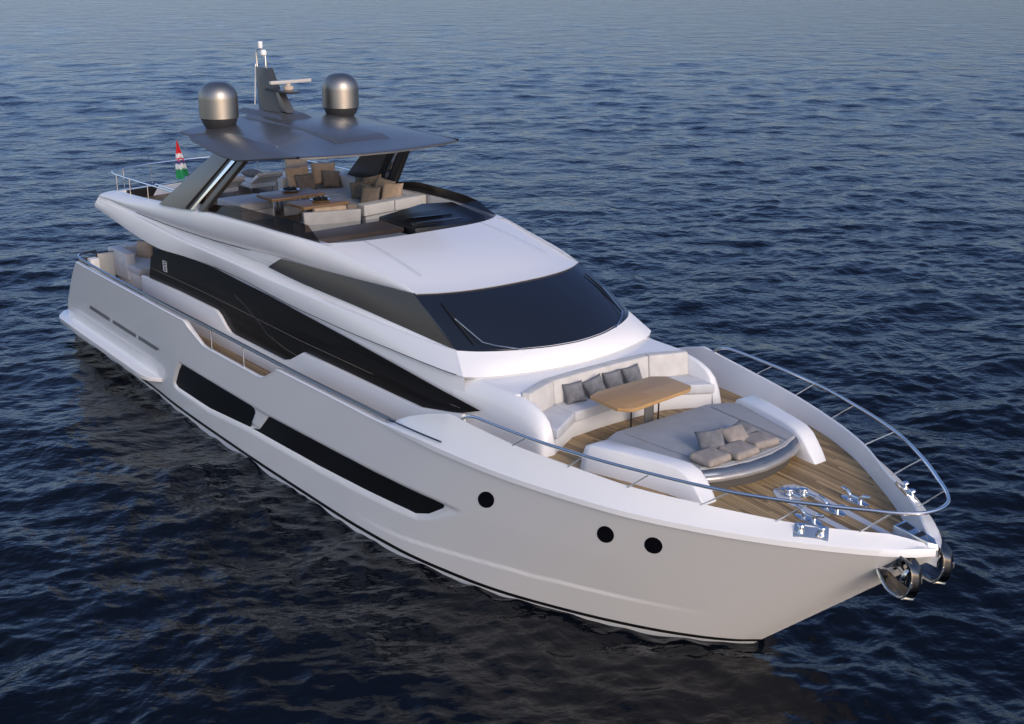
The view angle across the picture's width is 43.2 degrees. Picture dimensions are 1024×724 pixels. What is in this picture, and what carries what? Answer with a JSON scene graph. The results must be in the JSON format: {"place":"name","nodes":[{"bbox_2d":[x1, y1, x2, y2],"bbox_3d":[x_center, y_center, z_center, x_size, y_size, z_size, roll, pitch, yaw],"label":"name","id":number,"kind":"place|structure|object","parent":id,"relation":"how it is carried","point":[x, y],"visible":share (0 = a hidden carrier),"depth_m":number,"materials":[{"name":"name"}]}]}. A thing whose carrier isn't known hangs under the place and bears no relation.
{"place":"outdoors","nodes":[
{"label":"outdoors","id":0,"kind":"place"},
{"bbox_2d":[0,0,1023,723],"bbox_3d":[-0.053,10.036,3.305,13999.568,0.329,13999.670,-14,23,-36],"label":"water","id":1,"kind":"structure","parent":0,"point":[828,194],"depth_m":38.16,"materials":[{"name":"blue liquid"}]},
{"bbox_2d":[59,41,950,642],"bbox_3d":[-2.459,-1.719,26.641,6.209,8.850,26.302,-14,23,-36],"label":"motor yacht","id":2,"kind":"object","parent":1,"relation":"on","point":[377,379],"visible":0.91,"depth_m":22.82,"materials":[{"name":"white"}]},
{"bbox_2d":[96,251,117,278],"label":"cockpit gate","id":3,"kind":"structure","parent":2,"relation":"attached to","point":[106,260],"depth_m":33.44,"materials":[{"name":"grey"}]},
{"bbox_2d":[108,242,157,289],"bbox_3d":[-9.420,-2.619,33.546,1.448,1.050,1.850,-14,23,-36],"label":"cockpit sofa","id":4,"kind":"object","parent":2,"relation":"on","point":[131,268],"visible":0.36,"depth_m":33.10,"materials":[{"name":"white"}]},
{"bbox_2d":[136,240,153,257],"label":"throw pillow","id":5,"kind":"object","parent":4,"relation":"on","point":[144,249],"visible":0.88,"depth_m":33.59,"materials":[{"name":"beige fabric"}]},
{"bbox_2d":[175,139,188,178],"bbox_3d":[-8.528,-5.239,33.405,0.358,1.026,0.198,-14,23,-36],"label":"ensign flag","id":6,"kind":"object","parent":2,"relation":"attached to","point":[181,173],"visible":0.99,"depth_m":33.43,"materials":[{"name":"fabric"}]},
{"bbox_2d":[223,176,244,195],"bbox_3d":[-7.313,-4.399,32.153,0.720,0.614,1.643,-14,23,-36],"label":"sun lounger","id":7,"kind":"object","parent":2,"relation":"on","point":[236,182],"visible":0.27,"depth_m":31.84,"materials":[{"name":"white fabric"}]},
{"bbox_2d":[236,171,282,193],"bbox_3d":[-6.512,-4.635,32.876,0.720,0.614,1.643,-14,23,-36],"label":"sun lounger","id":8,"kind":"object","parent":2,"relation":"on","point":[258,180],"visible":0.77,"depth_m":32.46,"materials":[{"name":"white fabric"}]},
{"bbox_2d":[241,169,261,177],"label":"throw pillow","id":9,"kind":"object","parent":8,"relation":"on","point":[252,173],"visible":0.85,"depth_m":32.93,"materials":[{"name":"grey fabric"}]},
{"bbox_2d":[256,187,324,221],"bbox_3d":[-4.999,-3.477,29.285,1.360,0.700,0.800,-14,23,-36],"label":"coffee table","id":10,"kind":"object","parent":2,"relation":"on","point":[277,199],"visible":0.73,"depth_m":29.04,"materials":[{"name":"brown wood"}]},
{"bbox_2d":[281,186,298,192],"bbox_3d":[-5.043,-3.925,29.367,0.430,0.096,0.430,-14,23,-36],"label":"serving tray","id":11,"kind":"object","parent":10,"relation":"on","point":[290,189],"visible":1,"depth_m":29.26,"materials":[{"name":"silver metal"}]},
{"bbox_2d":[284,159,307,166],"bbox_3d":[-5.249,-4.806,31.477,0.620,0.560,0.216,-14,10,-36],"label":"back cushion","id":12,"kind":"object","parent":2,"relation":"on","point":[293,162],"visible":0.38,"depth_m":31.34,"materials":[{"name":"beige fabric"}]},
{"bbox_2d":[149,249,479,412],"bbox_3d":[-4.670,-0.663,26.001,0.105,1.428,13.101,-14,23,-37],"label":"salon window","id":13,"kind":"structure","parent":2,"relation":"in","point":[251,314],"depth_m":25.90,"materials":[{"name":"black glass"}]},
{"bbox_2d":[287,196,349,211],"bbox_3d":[-4.240,-3.181,28.404,1.160,0.700,0.800,-14,23,-36],"label":"coffee table","id":14,"kind":"object","parent":2,"relation":"on","point":[307,205],"visible":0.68,"depth_m":28.13,"materials":[{"name":"brown wood"}]},
{"bbox_2d":[310,196,329,201],"bbox_3d":[-4.199,-3.569,28.308,0.430,0.096,0.430,-14,23,-36],"label":"serving tray","id":15,"kind":"object","parent":14,"relation":"on","point":[320,199],"visible":1,"depth_m":28.20,"materials":[{"name":"silver metal"}]},
{"bbox_2d":[217,172,425,223],"bbox_3d":[-4.369,-3.569,29.540,3.275,0.720,4.197,-14,23,-36],"label":"corner sofa","id":16,"kind":"object","parent":2,"relation":"on","point":[373,211],"visible":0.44,"depth_m":29.62,"materials":[{"name":"fabric"}]},
{"bbox_2d":[284,165,308,187],"bbox_3d":[-5.121,-4.415,30.942,0.620,0.560,0.212,-13,1,-30],"label":"back cushion","id":17,"kind":"object","parent":16,"relation":"on","point":[290,172],"visible":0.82,"depth_m":30.79,"materials":[{"name":"beige fabric"}]},
{"bbox_2d":[294,173,316,189],"bbox_3d":[-4.925,-4.282,30.825,0.460,0.440,0.179,-14,-7,-30],"label":"throw pillow","id":18,"kind":"object","parent":16,"relation":"on","point":[305,180],"visible":0.77,"depth_m":30.75,"materials":[{"name":"fabric"}]},
{"bbox_2d":[310,162,334,184],"bbox_3d":[-4.571,-4.568,31.348,0.620,0.560,0.212,-5,-2,-24],"label":"back cushion","id":19,"kind":"object","parent":16,"relation":"on","point":[316,168],"visible":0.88,"depth_m":31.21,"materials":[{"name":"beige fabric"}]},
{"bbox_2d":[321,170,340,187],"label":"throw pillow","id":20,"kind":"object","parent":16,"relation":"on","point":[330,178],"visible":1,"depth_m":31.16,"materials":[{"name":"fabric"}]},
{"bbox_2d":[349,179,367,198],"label":"throw pillow","id":21,"kind":"object","parent":16,"relation":"on","point":[354,187],"visible":0.57,"depth_m":30.00,"materials":[{"name":"fabric"}]},
{"bbox_2d":[355,177,362,181],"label":"throw pillow","id":22,"kind":"object","parent":16,"relation":"on","point":[357,179],"visible":0.27,"depth_m":30.37,"materials":[{"name":"grey fabric"}]},
{"bbox_2d":[355,182,374,198],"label":"throw pillow","id":23,"kind":"object","parent":16,"relation":"on","point":[358,195],"visible":0.3,"depth_m":29.66,"materials":[{"name":"brown fabric"}]},
{"bbox_2d":[360,186,380,202],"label":"throw pillow","id":24,"kind":"object","parent":16,"relation":"on","point":[368,194],"visible":0.84,"depth_m":29.25,"materials":[{"name":"fabric"}]},
{"bbox_2d":[363,174,381,185],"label":"throw pillow","id":25,"kind":"object","parent":16,"relation":"on","point":[372,180],"visible":0.44,"depth_m":30.09,"materials":[{"name":"brown fabric"}]},
{"bbox_2d":[375,176,395,195],"bbox_3d":[-2.960,-4.022,29.750,0.460,0.440,0.178,19,-10,12],"label":"throw pillow","id":26,"kind":"object","parent":16,"relation":"on","point":[380,180],"visible":0.39,"depth_m":29.70,"materials":[{"name":"brown fabric"}]},
{"bbox_2d":[381,182,403,198],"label":"throw pillow","id":27,"kind":"object","parent":16,"relation":"on","point":[390,190],"visible":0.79,"depth_m":29.29,"materials":[{"name":"beige fabric"}]},
{"bbox_2d":[300,204,360,230],"bbox_3d":[-3.958,-2.964,27.617,1.309,0.775,0.696,-11,21,-30],"label":"loveseat","id":28,"kind":"object","parent":2,"relation":"on","point":[323,218],"visible":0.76,"depth_m":27.31,"materials":[{"name":"grey fabric"}]},
{"bbox_2d":[522,350,714,453],"bbox_3d":[1.756,0.629,21.788,3.703,0.925,1.164,-14,23,-36],"label":"curved sofa","id":29,"kind":"object","parent":2,"relation":"on","point":[547,397],"visible":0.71,"depth_m":21.74,"materials":[{"name":"white"}]},
{"bbox_2d":[562,380,586,404],"bbox_3d":[1.035,0.507,21.452,0.380,0.360,0.159,-13,-2,-23],"label":"throw pillow","id":30,"kind":"object","parent":29,"relation":"on","point":[574,392],"visible":1,"depth_m":21.39,"materials":[{"name":"grey fabric"}]},
{"bbox_2d":[582,373,606,398],"bbox_3d":[1.392,0.428,21.698,0.380,0.360,0.169,-27,2,-14],"label":"throw pillow","id":31,"kind":"object","parent":29,"relation":"on","point":[593,385],"visible":0.85,"depth_m":21.63,"materials":[{"name":"grey fabric"}]},
{"bbox_2d":[602,368,622,388],"bbox_3d":[1.729,0.320,21.994,0.380,0.360,0.159,-15,-1,-30],"label":"throw pillow","id":32,"kind":"object","parent":29,"relation":"on","point":[612,379],"visible":0.81,"depth_m":21.91,"materials":[{"name":"grey fabric"}]},
{"bbox_2d":[621,363,642,382],"bbox_3d":[2.074,0.236,22.255,0.380,0.360,0.169,-18,1,-31],"label":"throw pillow","id":33,"kind":"object","parent":29,"relation":"on","point":[631,373],"visible":0.75,"depth_m":22.17,"materials":[{"name":"grey fabric"}]},
{"bbox_2d":[590,376,690,427],"bbox_3d":[2.139,0.832,21.208,1.719,0.730,0.979,-14,23,-36],"label":"deck table","id":34,"kind":"object","parent":2,"relation":"on","point":[647,394],"visible":0.83,"depth_m":21.06,"materials":[{"name":"brown wood"}]},
{"bbox_2d":[580,395,825,504],"bbox_3d":[3.137,1.346,20.181,3.860,0.550,2.280,-14,23,-36],"label":"sun pad","id":35,"kind":"object","parent":2,"relation":"on","point":[667,446],"visible":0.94,"depth_m":19.71,"materials":[{"name":"grey fabric"}]},
{"bbox_2d":[694,427,724,449],"bbox_3d":[3.013,1.201,19.588,0.440,0.380,0.189,-10,-19,4],"label":"throw pillow","id":36,"kind":"object","parent":35,"relation":"on","point":[714,438],"visible":0.85,"depth_m":19.52,"materials":[{"name":"grey fabric"}]},
{"bbox_2d":[689,446,731,467],"bbox_3d":[2.947,1.417,19.201,0.520,0.148,0.440,-14,24,-40],"label":"flat cushion","id":37,"kind":"object","parent":35,"relation":"on","point":[710,457],"visible":1,"depth_m":19.10,"materials":[{"name":"beige fabric"}]},
{"bbox_2d":[723,423,748,442],"bbox_3d":[3.428,1.130,19.825,0.460,0.179,0.380,-14,56,-28],"label":"throw pillow","id":38,"kind":"object","parent":35,"relation":"on","point":[733,433],"visible":0.76,"depth_m":19.75,"materials":[{"name":"beige fabric"}]},
{"bbox_2d":[718,440,759,460],"bbox_3d":[3.414,1.331,19.467,0.520,0.148,0.440,-14,24,-37],"label":"flat cushion","id":39,"kind":"object","parent":35,"relation":"on","point":[738,450],"visible":0.93,"depth_m":19.37,"materials":[{"name":"beige fabric"}]},
{"bbox_2d":[732,420,757,433],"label":"throw pillow","id":40,"kind":"object","parent":35,"relation":"on","point":[748,428],"visible":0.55,"depth_m":20.10,"materials":[{"name":"grey fabric"}]},
{"bbox_2d":[744,430,779,449],"bbox_3d":[3.789,1.203,19.843,0.520,0.148,0.440,-10,21,-31],"label":"flat cushion","id":41,"kind":"object","parent":35,"relation":"on","point":[760,439],"visible":0.81,"depth_m":19.73,"materials":[{"name":"beige fabric"}]},
{"bbox_2d":[875,556,923,600],"bbox_3d":[5.182,2.827,17.364,0.358,0.625,0.728,-10,21,-27],"label":"anchor","id":42,"kind":"object","parent":2,"relation":"attached to","point":[893,585],"visible":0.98,"depth_m":17.18,"materials":[{"name":"grey metal"}]},
{"bbox_2d":[920,539,954,584],"bbox_3d":[5.712,2.697,17.762,0.728,0.625,0.358,16,24,39],"label":"anchor","id":43,"kind":"object","parent":2,"relation":"attached to","point":[945,560],"visible":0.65,"depth_m":17.57,"materials":[{"name":"grey metal"}]}
]}

